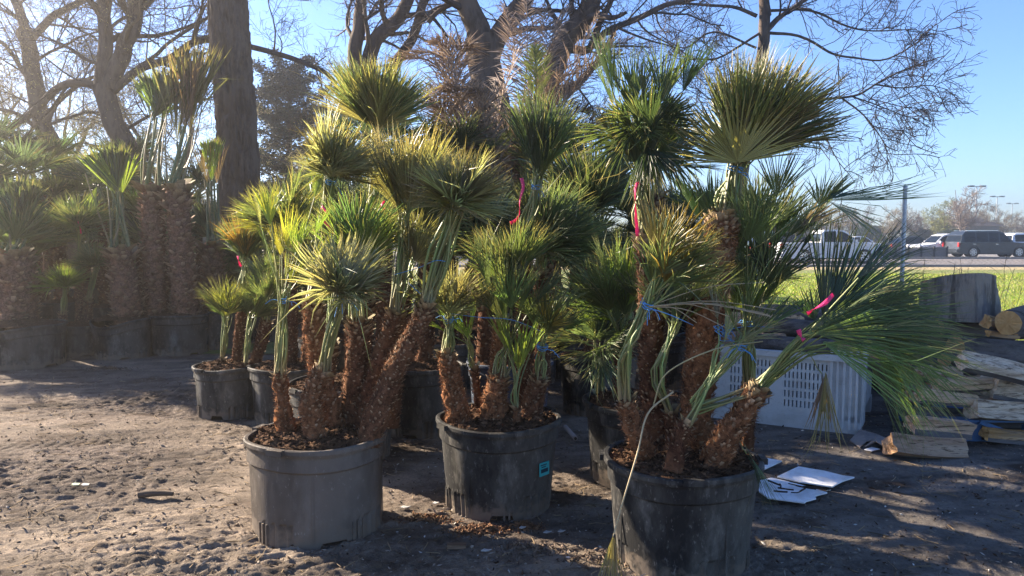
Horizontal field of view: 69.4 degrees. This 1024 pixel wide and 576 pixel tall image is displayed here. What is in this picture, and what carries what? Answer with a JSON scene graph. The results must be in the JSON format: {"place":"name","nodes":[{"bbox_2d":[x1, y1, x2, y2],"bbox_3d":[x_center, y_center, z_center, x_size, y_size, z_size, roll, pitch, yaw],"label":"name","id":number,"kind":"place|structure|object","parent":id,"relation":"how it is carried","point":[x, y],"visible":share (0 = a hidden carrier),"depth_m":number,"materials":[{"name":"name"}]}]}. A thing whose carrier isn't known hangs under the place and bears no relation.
{"place":"outdoors","nodes":[
{"label":"outdoors","id":0,"kind":"place"},
{"bbox_2d":[0,240,1023,575],"bbox_3d":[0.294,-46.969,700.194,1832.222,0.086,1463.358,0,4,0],"label":"ground","id":1,"kind":"structure","parent":0,"point":[168,414],"depth_m":4.20,"materials":[{"name":"brown soil"}]},
{"bbox_2d":[0,175,83,370],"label":"potted palm","id":2,"kind":"object","parent":1,"relation":"on","point":[30,338],"visible":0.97,"depth_m":8.73,"materials":[{"name":"green plant"}]},
{"bbox_2d":[27,190,118,357],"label":"potted palm","id":3,"kind":"object","parent":1,"relation":"on","point":[79,340],"visible":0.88,"depth_m":9.14,"materials":[{"name":"green plant"}]},
{"bbox_2d":[78,138,151,360],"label":"desert palm","id":4,"kind":"object","parent":1,"relation":"on","point":[121,329],"visible":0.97,"depth_m":9.08,"materials":[{"name":"brown plant"}]},
{"bbox_2d":[137,491,173,497],"bbox_3d":[-2.050,1.186,4.262,0.194,0.042,0.040,0,4,-7],"label":"fallen stick","id":5,"kind":"object","parent":1,"relation":"on","point":[143,494],"visible":1,"depth_m":4.25,"materials":[{"name":"wood"}]},
{"bbox_2d":[128,33,230,356],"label":"desert palm","id":6,"kind":"object","parent":1,"relation":"on","point":[179,326],"visible":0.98,"depth_m":9.30,"materials":[{"name":"brown plant"}]},
{"bbox_2d":[190,135,236,349],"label":"desert palm","id":7,"kind":"object","parent":1,"relation":"on","point":[209,250],"visible":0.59,"depth_m":9.88,"materials":[{"name":"green plant"}]},
{"bbox_2d":[191,211,281,419],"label":"potted palm","id":8,"kind":"object","parent":1,"relation":"on","point":[223,387],"visible":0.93,"depth_m":6.13,"materials":[{"name":"green plant"}]},
{"bbox_2d":[230,244,306,357],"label":"potted palm","id":9,"kind":"object","parent":1,"relation":"on","point":[254,268],"visible":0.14,"depth_m":8.99,"materials":[{"name":"green plant"}]},
{"bbox_2d":[220,160,335,424],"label":"potted palm","id":10,"kind":"object","parent":1,"relation":"on","point":[262,389],"visible":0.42,"depth_m":5.87,"materials":[{"name":"green plant"}]},
{"bbox_2d":[258,177,361,371],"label":"potted palm","id":11,"kind":"object","parent":1,"relation":"on","point":[341,360],"visible":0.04,"depth_m":7.42,"materials":[{"name":"green plant"}]},
{"bbox_2d":[277,91,452,352],"bbox_3d":[-1.356,-0.407,6.804,1.277,2.885,1.815,3,5,39],"label":"potted palm","id":12,"kind":"object","parent":1,"relation":"on","point":[387,286],"visible":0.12,"depth_m":6.84,"materials":[{"name":"green plant"}]},
{"bbox_2d":[275,45,476,458],"bbox_3d":[-0.878,-0.229,4.868,1.427,2.796,1.029,0,4,0],"label":"potted palm","id":13,"kind":"object","parent":1,"relation":"on","point":[373,98],"visible":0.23,"depth_m":4.77,"materials":[{"name":"green plant"}]},
{"bbox_2d":[243,104,518,549],"bbox_3d":[-0.658,0.150,3.816,1.421,2.186,1.312,0,4,0],"label":"potted palm","id":14,"kind":"object","parent":1,"relation":"on","point":[316,476],"visible":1,"depth_m":3.65,"materials":[{"name":"green plant"}]},
{"bbox_2d":[72,365,752,573],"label":"spilled mulch","id":15,"kind":"object","parent":1,"relation":"on","point":[480,528],"visible":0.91,"depth_m":3.77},
{"bbox_2d":[357,114,484,438],"bbox_3d":[-0.678,-0.105,5.600,1.355,2.448,1.160,0,4,0],"label":"potted palm","id":16,"kind":"object","parent":1,"relation":"on","point":[422,406],"visible":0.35,"depth_m":5.49,"materials":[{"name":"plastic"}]},
{"bbox_2d":[390,238,466,334],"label":"potted palm","id":17,"kind":"object","parent":1,"relation":"on","point":[437,329],"visible":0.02,"depth_m":11.26,"materials":[{"name":"green plant"}]},
{"bbox_2d":[385,108,527,392],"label":"potted palm","id":18,"kind":"object","parent":1,"relation":"on","point":[463,134],"visible":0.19,"depth_m":6.99,"materials":[{"name":"green plant"}]},
{"bbox_2d":[392,79,613,521],"bbox_3d":[0.055,0.017,4.071,1.014,2.417,1.246,3,5,36],"label":"potted palm","id":19,"kind":"object","parent":1,"relation":"on","point":[498,452],"visible":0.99,"depth_m":3.99,"materials":[{"name":"green plant"}]},
{"bbox_2d":[383,0,635,336],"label":"dead date palm","id":20,"kind":"object","parent":1,"relation":"on","point":[460,94],"visible":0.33,"depth_m":7.29,"materials":[{"name":"brown plant"}]},
{"bbox_2d":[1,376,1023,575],"bbox_3d":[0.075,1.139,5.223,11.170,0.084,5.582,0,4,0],"label":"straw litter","id":21,"kind":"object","parent":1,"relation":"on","point":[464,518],"visible":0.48,"depth_m":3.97,"materials":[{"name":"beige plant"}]},
{"bbox_2d":[421,164,630,405],"bbox_3d":[0.083,0.080,5.554,2.004,2.085,1.219,4,6,44],"label":"potted palm","id":22,"kind":"object","parent":1,"relation":"on","point":[577,234],"visible":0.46,"depth_m":5.34,"materials":[{"name":"plant"}]},
{"bbox_2d":[480,100,620,383],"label":"potted palm","id":23,"kind":"object","parent":1,"relation":"on","point":[551,270],"visible":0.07,"depth_m":7.44,"materials":[{"name":"green plant"}]},
{"bbox_2d":[534,200,626,325],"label":"potted palm","id":24,"kind":"object","parent":1,"relation":"on","point":[610,226],"visible":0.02,"depth_m":11.34,"materials":[{"name":"green plant"}]},
{"bbox_2d":[533,178,631,378],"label":"potted palm","id":25,"kind":"object","parent":1,"relation":"on","point":[558,368],"visible":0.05,"depth_m":7.76,"materials":[{"name":"green plant"}]},
{"bbox_2d":[510,124,693,416],"bbox_3d":[0.791,-0.175,6.258,1.679,2.497,1.320,0,4,0],"label":"potted palm","id":26,"kind":"object","parent":1,"relation":"on","point":[611,193],"visible":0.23,"depth_m":6.12,"materials":[{"name":"green plant"}]},
{"bbox_2d":[539,233,681,488],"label":"potted palm","id":27,"kind":"object","parent":1,"relation":"on","point":[606,287],"visible":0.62,"depth_m":4.47,"materials":[{"name":"green plant"}]},
{"bbox_2d":[560,187,667,347],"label":"potted palm","id":28,"kind":"object","parent":1,"relation":"on","point":[622,204],"visible":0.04,"depth_m":9.21,"materials":[{"name":"green plant"}]},
{"bbox_2d":[597,115,729,389],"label":"potted palm","id":29,"kind":"object","parent":1,"relation":"on","point":[674,359],"visible":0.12,"depth_m":7.29,"materials":[{"name":"green plant"}]},
{"bbox_2d":[627,181,808,336],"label":"potted palm","id":30,"kind":"object","parent":1,"relation":"on","point":[732,309],"visible":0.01,"depth_m":7.54,"materials":[{"name":"green plant"}]},
{"bbox_2d":[568,26,998,575],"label":"potted palm","id":31,"kind":"object","parent":1,"relation":"on","point":[685,486],"visible":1,"depth_m":3.20,"materials":[{"name":"green plant"}]},
{"bbox_2d":[711,344,871,434],"bbox_3d":[2.384,0.746,6.257,1.180,0.652,1.040,2,5,30],"label":"harvest bin","id":32,"kind":"object","parent":1,"relation":"on","point":[791,402],"visible":0.61,"depth_m":5.76,"materials":[{"name":"white plastic"}]},
{"bbox_2d":[722,331,785,346],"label":"firewood log","id":33,"kind":"object","parent":32,"relation":"in","point":[735,332],"visible":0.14,"depth_m":6.22,"materials":[{"name":"brown wood"}]},
{"bbox_2d":[774,317,866,340],"bbox_3d":[2.518,0.337,6.044,0.714,0.161,0.154,2,5,30],"label":"firewood log","id":34,"kind":"object","parent":33,"relation":"on","point":[791,327],"visible":0.38,"depth_m":6.08,"materials":[{"name":"brown wood"}]},
{"bbox_2d":[728,312,804,336],"bbox_3d":[2.176,0.316,6.349,0.624,0.210,0.191,2,5,31],"label":"firewood log","id":35,"kind":"object","parent":32,"relation":"in","point":[791,317],"visible":0.18,"depth_m":6.25,"materials":[{"name":"brown wood"}]},
{"bbox_2d":[758,304,830,320],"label":"firewood log","id":36,"kind":"object","parent":35,"relation":"on","point":[818,315],"visible":0.13,"depth_m":6.26,"materials":[{"name":"brown wood"}]},
{"bbox_2d":[741,334,839,352],"bbox_3d":[2.246,0.463,5.981,0.773,0.160,0.149,3,5,38],"label":"firewood log","id":37,"kind":"object","parent":32,"relation":"in","point":[783,342],"visible":0.27,"depth_m":5.96,"materials":[{"name":"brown wood"}]},
{"bbox_2d":[759,478,826,503],"bbox_3d":[1.592,1.191,4.338,0.352,0.008,0.375,-4,5,-42],"label":"white board","id":38,"kind":"object","parent":1,"relation":"on","point":[805,496],"visible":0.81,"depth_m":4.30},
{"bbox_2d":[768,480,824,492],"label":"fallen twigs","id":39,"kind":"object","parent":38,"relation":"on","point":[803,487],"visible":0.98,"depth_m":4.34,"materials":[{"name":"brown wood"}]},
{"bbox_2d":[777,466,853,487],"bbox_3d":[1.880,1.171,4.577,0.350,0.008,0.320,4,5,43],"label":"white board","id":40,"kind":"object","parent":1,"relation":"on","point":[804,475],"visible":1,"depth_m":4.56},
{"bbox_2d":[625,185,1023,339],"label":"chain link fence","id":41,"kind":"object","parent":1,"relation":"on","point":[904,207],"visible":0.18,"depth_m":8.96,"materials":[{"name":"metal"}]},
{"bbox_2d":[825,205,858,232],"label":"distant tree","id":42,"kind":"object","parent":1,"relation":"on","point":[848,225],"visible":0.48,"depth_m":99.99,"materials":[{"name":"grey plant"}]},
{"bbox_2d":[839,206,881,233],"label":"distant tree","id":43,"kind":"object","parent":1,"relation":"on","point":[866,215],"visible":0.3,"depth_m":109.28,"materials":[{"name":"grey plant"}]},
{"bbox_2d":[850,429,882,447],"bbox_3d":[2.555,1.093,5.347,0.188,0.036,0.398,3,5,41],"label":"cardboard scrap","id":44,"kind":"object","parent":1,"relation":"on","point":[860,438],"visible":0.72,"depth_m":5.38,"materials":[{"name":"grey cardboard"}]},
{"bbox_2d":[754,255,1023,339],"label":"dry weeds","id":45,"kind":"object","parent":1,"relation":"on","point":[932,276],"visible":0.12,"depth_m":8.75,"materials":[{"name":"plant"}]},
{"bbox_2d":[879,212,901,238],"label":"distant tree","id":46,"kind":"object","parent":1,"relation":"on","point":[887,226],"visible":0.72,"depth_m":100.93,"materials":[{"name":"grey plant"}]},
{"bbox_2d":[882,203,925,234],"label":"distant tree","id":47,"kind":"object","parent":1,"relation":"on","point":[894,213],"visible":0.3,"depth_m":108.55,"materials":[{"name":"grey plant"}]},
{"bbox_2d":[896,209,929,234],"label":"distant tree","id":48,"kind":"object","parent":1,"relation":"on","point":[916,225],"visible":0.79,"depth_m":99.21,"materials":[{"name":"grey plant"}]},
{"bbox_2d":[901,352,945,384],"bbox_3d":[4.087,0.804,6.820,0.820,0.466,0.437,-1,4,-8],"label":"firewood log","id":49,"kind":"object","parent":1,"relation":"on","point":[927,383],"visible":0.01,"depth_m":6.76,"materials":[{"name":"brown wood"}]},
{"bbox_2d":[907,310,947,351],"bbox_3d":[3.658,0.366,6.537,0.583,0.433,0.205,-2,4,-24],"label":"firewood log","id":50,"kind":"object","parent":49,"relation":"on","point":[934,337],"visible":0.06,"depth_m":6.48,"materials":[{"name":"brown wood"}]},
{"bbox_2d":[937,320,1023,338],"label":"firewood log","id":51,"kind":"object","parent":50,"relation":"on","point":[975,331],"visible":0.27,"depth_m":6.47,"materials":[{"name":"brown wood"}]},
{"bbox_2d":[919,273,1000,322],"bbox_3d":[4.026,0.063,6.610,0.670,0.422,0.647,0,4,0],"label":"log round","id":52,"kind":"object","parent":51,"relation":"on","point":[981,293],"visible":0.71,"depth_m":6.36,"materials":[{"name":"grey wood"}]},
{"bbox_2d":[881,432,968,457],"bbox_3d":[2.823,1.087,5.054,0.556,0.227,0.201,0,4,-6],"label":"firewood log","id":53,"kind":"object","parent":1,"relation":"on","point":[953,447],"visible":0.83,"depth_m":5.00,"materials":[{"name":"brown wood"}]},
{"bbox_2d":[903,415,976,439],"bbox_3d":[3.038,0.984,5.257,0.479,0.176,0.148,0,4,-6],"label":"firewood log","id":54,"kind":"object","parent":1,"relation":"on","point":[966,429],"visible":0.8,"depth_m":5.20,"materials":[{"name":"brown wood"}]},
{"bbox_2d":[893,397,1023,441],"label":"blue pallet","id":55,"kind":"object","parent":1,"relation":"on","point":[975,435],"visible":0.2,"depth_m":5.38,"materials":[{"name":"paint"}]},
{"bbox_2d":[902,406,962,417],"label":"firewood log","id":56,"kind":"object","parent":55,"relation":"on","point":[954,411],"visible":0.35,"depth_m":5.52,"materials":[{"name":"brown wood"}]},
{"bbox_2d":[957,392,988,399],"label":"firewood log","id":57,"kind":"object","parent":55,"relation":"on","point":[980,396],"visible":0.08,"depth_m":5.87,"materials":[{"name":"brown wood"}]},
{"bbox_2d":[915,365,965,381],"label":"firewood log","id":58,"kind":"object","parent":57,"relation":"on","point":[919,372],"visible":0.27,"depth_m":5.81,"materials":[{"name":"brown wood"}]},
{"bbox_2d":[956,350,1016,361],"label":"firewood log","id":59,"kind":"object","parent":58,"relation":"on","point":[1012,357],"visible":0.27,"depth_m":5.76,"materials":[{"name":"brown wood"}]},
{"bbox_2d":[963,399,1023,423],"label":"firewood log","id":60,"kind":"object","parent":55,"relation":"on","point":[996,410],"visible":0.91,"depth_m":5.33,"materials":[{"name":"brown wood"}]},
{"bbox_2d":[914,388,978,407],"bbox_3d":[3.169,0.799,5.401,0.478,0.155,0.109,-1,4,-7],"label":"firewood log","id":61,"kind":"object","parent":60,"relation":"on","point":[956,402],"visible":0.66,"depth_m":5.36,"materials":[{"name":"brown wood"}]},
{"bbox_2d":[980,375,1023,401],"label":"firewood log","id":62,"kind":"object","parent":55,"relation":"on","point":[1006,390],"visible":0.59,"depth_m":5.49,"materials":[{"name":"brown wood"}]},
{"bbox_2d":[930,376,994,391],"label":"firewood log","id":63,"kind":"object","parent":62,"relation":"on","point":[986,380],"visible":0.54,"depth_m":5.50,"materials":[{"name":"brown wood"}]},
{"bbox_2d":[954,350,1023,385],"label":"firewood log","id":64,"kind":"object","parent":62,"relation":"on","point":[1009,370],"visible":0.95,"depth_m":5.33,"materials":[{"name":"brown wood"}]},
{"bbox_2d":[952,218,1003,230],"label":"park building","id":65,"kind":"structure","parent":1,"relation":"on","point":[990,225],"depth_m":102.67,"materials":[{"name":"glass"}]},
{"bbox_2d":[976,203,1002,230],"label":"distant tree","id":66,"kind":"object","parent":1,"relation":"on","point":[994,220],"visible":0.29,"depth_m":104.65,"materials":[{"name":"grey plant"}]},
{"bbox_2d":[978,427,1023,444],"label":"firewood log","id":67,"kind":"object","parent":1,"relation":"on","point":[1005,436],"visible":1,"depth_m":5.32,"materials":[{"name":"brown wood"}]},
{"bbox_2d":[993,208,1018,233],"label":"distant tree","id":68,"kind":"object","parent":1,"relation":"on","point":[1010,218],"visible":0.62,"depth_m":109.00,"materials":[{"name":"grey plant"}]},
{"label":"firewood log","id":69,"kind":"object","parent":1,"relation":"on","visible":0},
{"bbox_2d":[945,335,1023,363],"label":"firewood log","id":70,"kind":"object","parent":69,"relation":"on","point":[1016,347],"visible":0.45,"depth_m":6.14,"materials":[{"name":"brown wood"}]},
{"bbox_2d":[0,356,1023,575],"bbox_3d":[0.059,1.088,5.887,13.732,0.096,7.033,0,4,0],"label":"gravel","id":71,"kind":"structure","parent":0,"point":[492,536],"depth_m":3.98,"materials":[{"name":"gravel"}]},
{"bbox_2d":[0,0,1023,237],"label":"sky","id":72,"kind":"structure","parent":0,"point":[989,144],"materials":[{"name":"blue"}]},
{"bbox_2d":[42,248,1013,256],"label":"parking lot","id":73,"kind":"structure","parent":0,"point":[982,255],"depth_m":58.98,"materials":[{"name":"grey asphalt"}]},
{"bbox_2d":[851,226,884,241],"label":"distant evergreen","id":74,"kind":"object","parent":73,"relation":"on","point":[862,230],"visible":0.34,"depth_m":94.98,"materials":[{"name":"green plant"}]},
{"bbox_2d":[906,233,967,256],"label":"parked crossover","id":75,"kind":"object","parent":73,"relation":"on","point":[937,235],"visible":0.06,"depth_m":54.85,"materials":[{"name":"white paint"}]},
{"bbox_2d":[921,197,955,234],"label":"distant tree","id":76,"kind":"object","parent":73,"relation":"on","point":[941,225],"visible":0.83,"depth_m":95.48,"materials":[{"name":"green plant"}]},
{"bbox_2d":[939,185,995,229],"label":"distant tree","id":77,"kind":"object","parent":73,"relation":"on","point":[963,219],"visible":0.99,"depth_m":88.69,"materials":[{"name":"brown plant"}]},
{"bbox_2d":[942,230,1023,256],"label":"parked suv","id":78,"kind":"object","parent":73,"relation":"on","point":[970,237],"visible":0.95,"depth_m":52.48,"materials":[{"name":"grey paint"}]},
{"bbox_2d":[191,270,1023,353],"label":"lawn","id":79,"kind":"structure","parent":0,"point":[270,349],"depth_m":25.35,"materials":[{"name":"green plant"}]},
{"bbox_2d":[0,153,48,311],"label":"potted palm","id":80,"kind":"object","parent":79,"relation":"on","point":[5,170],"visible":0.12,"depth_m":10.43,"materials":[{"name":"green plant"}]},
{"bbox_2d":[0,111,48,188],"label":"potted palm","id":81,"kind":"object","parent":79,"relation":"on","point":[3,127],"visible":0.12,"depth_m":12.41,"materials":[{"name":"green plant"}]},
{"bbox_2d":[0,134,78,318],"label":"potted palm","id":82,"kind":"object","parent":79,"relation":"on","point":[18,153],"visible":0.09,"depth_m":10.40,"materials":[{"name":"green plant"}]},
{"bbox_2d":[0,124,89,298],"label":"potted palm","id":83,"kind":"object","parent":79,"relation":"on","point":[65,143],"visible":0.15,"depth_m":12.62,"materials":[{"name":"green plant"}]},
{"bbox_2d":[0,47,106,179],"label":"budding tree","id":84,"kind":"object","parent":79,"relation":"on","point":[61,116],"visible":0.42,"depth_m":18.54,"materials":[{"name":"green plant"}]},
{"bbox_2d":[12,166,133,321],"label":"potted palm","id":85,"kind":"object","parent":79,"relation":"on","point":[53,185],"visible":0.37,"depth_m":10.72,"materials":[{"name":"green plant"}]},
{"bbox_2d":[34,156,126,303],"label":"potted palm","id":86,"kind":"object","parent":79,"relation":"on","point":[95,294],"visible":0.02,"depth_m":12.67,"materials":[{"name":"green plant"}]},
{"bbox_2d":[0,54,173,208],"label":"budding tree","id":87,"kind":"object","parent":79,"relation":"on","point":[69,109],"visible":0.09,"depth_m":21.73,"materials":[{"name":"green plant"}]},
{"bbox_2d":[36,150,146,317],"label":"potted palm","id":88,"kind":"object","parent":79,"relation":"on","point":[102,307],"visible":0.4,"depth_m":10.65,"materials":[{"name":"green plant"}]},
{"bbox_2d":[0,0,182,271],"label":"shade tree","id":89,"kind":"object","parent":79,"relation":"on","point":[31,74],"visible":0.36,"depth_m":14.17,"materials":[{"name":"brown plant"}]},
{"bbox_2d":[81,128,169,262],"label":"potted palm","id":90,"kind":"object","parent":79,"relation":"on","point":[140,144],"visible":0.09,"depth_m":12.82,"materials":[{"name":"green plant"}]},
{"bbox_2d":[89,183,203,310],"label":"potted palm","id":91,"kind":"object","parent":79,"relation":"on","point":[130,201],"visible":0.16,"depth_m":11.05,"materials":[{"name":"brown plant"}]},
{"bbox_2d":[113,170,205,303],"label":"potted palm","id":92,"kind":"object","parent":79,"relation":"on","point":[163,181],"visible":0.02,"depth_m":12.63,"materials":[{"name":"green plant"}]},
{"bbox_2d":[50,52,310,217],"bbox_3d":[-8.992,-3.050,19.707,7.943,6.579,3.691,0,4,0],"label":"budding tree","id":93,"kind":"object","parent":79,"relation":"on","point":[198,150],"visible":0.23,"depth_m":19.87,"materials":[{"name":"brown plant"}]},
{"bbox_2d":[163,156,216,302],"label":"potted palm","id":94,"kind":"object","parent":79,"relation":"on","point":[199,209],"visible":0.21,"depth_m":11.33,"materials":[{"name":"green plant"}]},
{"bbox_2d":[0,0,435,271],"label":"shade tree","id":95,"kind":"object","parent":79,"relation":"on","point":[109,82],"visible":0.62,"depth_m":12.68,"materials":[{"name":"brown plant"}]},
{"bbox_2d":[207,0,261,298],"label":"shade tree","id":96,"kind":"object","parent":79,"relation":"on","point":[235,111],"visible":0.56,"depth_m":10.63,"materials":[{"name":"brown plant"}]},
{"bbox_2d":[200,230,281,342],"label":"potted palm","id":97,"kind":"object","parent":79,"relation":"on","point":[231,268],"visible":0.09,"depth_m":10.38,"materials":[{"name":"green plant"}]},
{"bbox_2d":[252,45,386,203],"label":"cedar tree","id":98,"kind":"object","parent":79,"relation":"on","point":[282,87],"visible":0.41,"depth_m":24.13,"materials":[{"name":"green plant"}]},
{"bbox_2d":[316,0,528,294],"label":"shade tree","id":99,"kind":"object","parent":79,"relation":"on","point":[357,36],"visible":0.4,"depth_m":13.13,"materials":[{"name":"brown plant"}]},
{"bbox_2d":[357,0,745,291],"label":"shade tree","id":100,"kind":"object","parent":79,"relation":"on","point":[472,16],"visible":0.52,"depth_m":11.60,"materials":[{"name":"brown plant"}]},
{"bbox_2d":[617,0,986,301],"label":"shade tree","id":101,"kind":"object","parent":79,"relation":"on","point":[765,27],"visible":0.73,"depth_m":12.68,"materials":[{"name":"brown plant"}]},
{"bbox_2d":[195,259,1023,263],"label":"road","id":102,"kind":"structure","parent":0,"point":[976,261],"depth_m":44.84,"materials":[{"name":"grey asphalt"}]},
{"bbox_2d":[393,257,1023,266],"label":"kerb","id":103,"kind":"structure","parent":102,"relation":"on","point":[965,265],"depth_m":36.66,"materials":[{"name":"concrete"}]},
{"bbox_2d":[769,230,882,262],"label":"pickup truck","id":104,"kind":"object","parent":102,"relation":"on","point":[844,237],"visible":0.38,"depth_m":41.50,"materials":[{"name":"silver metal"}]},
{"bbox_2d":[394,267,1023,269],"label":"dry verge","id":105,"kind":"structure","parent":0,"point":[950,268],"depth_m":34.84,"materials":[{"name":"plant"}]},
{"bbox_2d":[985,330,1019,339],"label":"firewood log","id":106,"kind":"object","parent":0,"point":[994,334],"visible":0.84,"depth_m":5.89,"materials":[{"name":"brown wood"}]},
{"bbox_2d":[979,314,998,331],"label":"firewood log","id":107,"kind":"object","parent":106,"relation":"on","point":[987,322],"visible":0.46,"depth_m":5.92,"materials":[{"name":"brown wood"}]},
{"bbox_2d":[995,305,1023,334],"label":"sawn log","id":108,"kind":"object","parent":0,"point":[1009,321],"visible":1,"depth_m":5.73,"materials":[{"name":"brown wood"}]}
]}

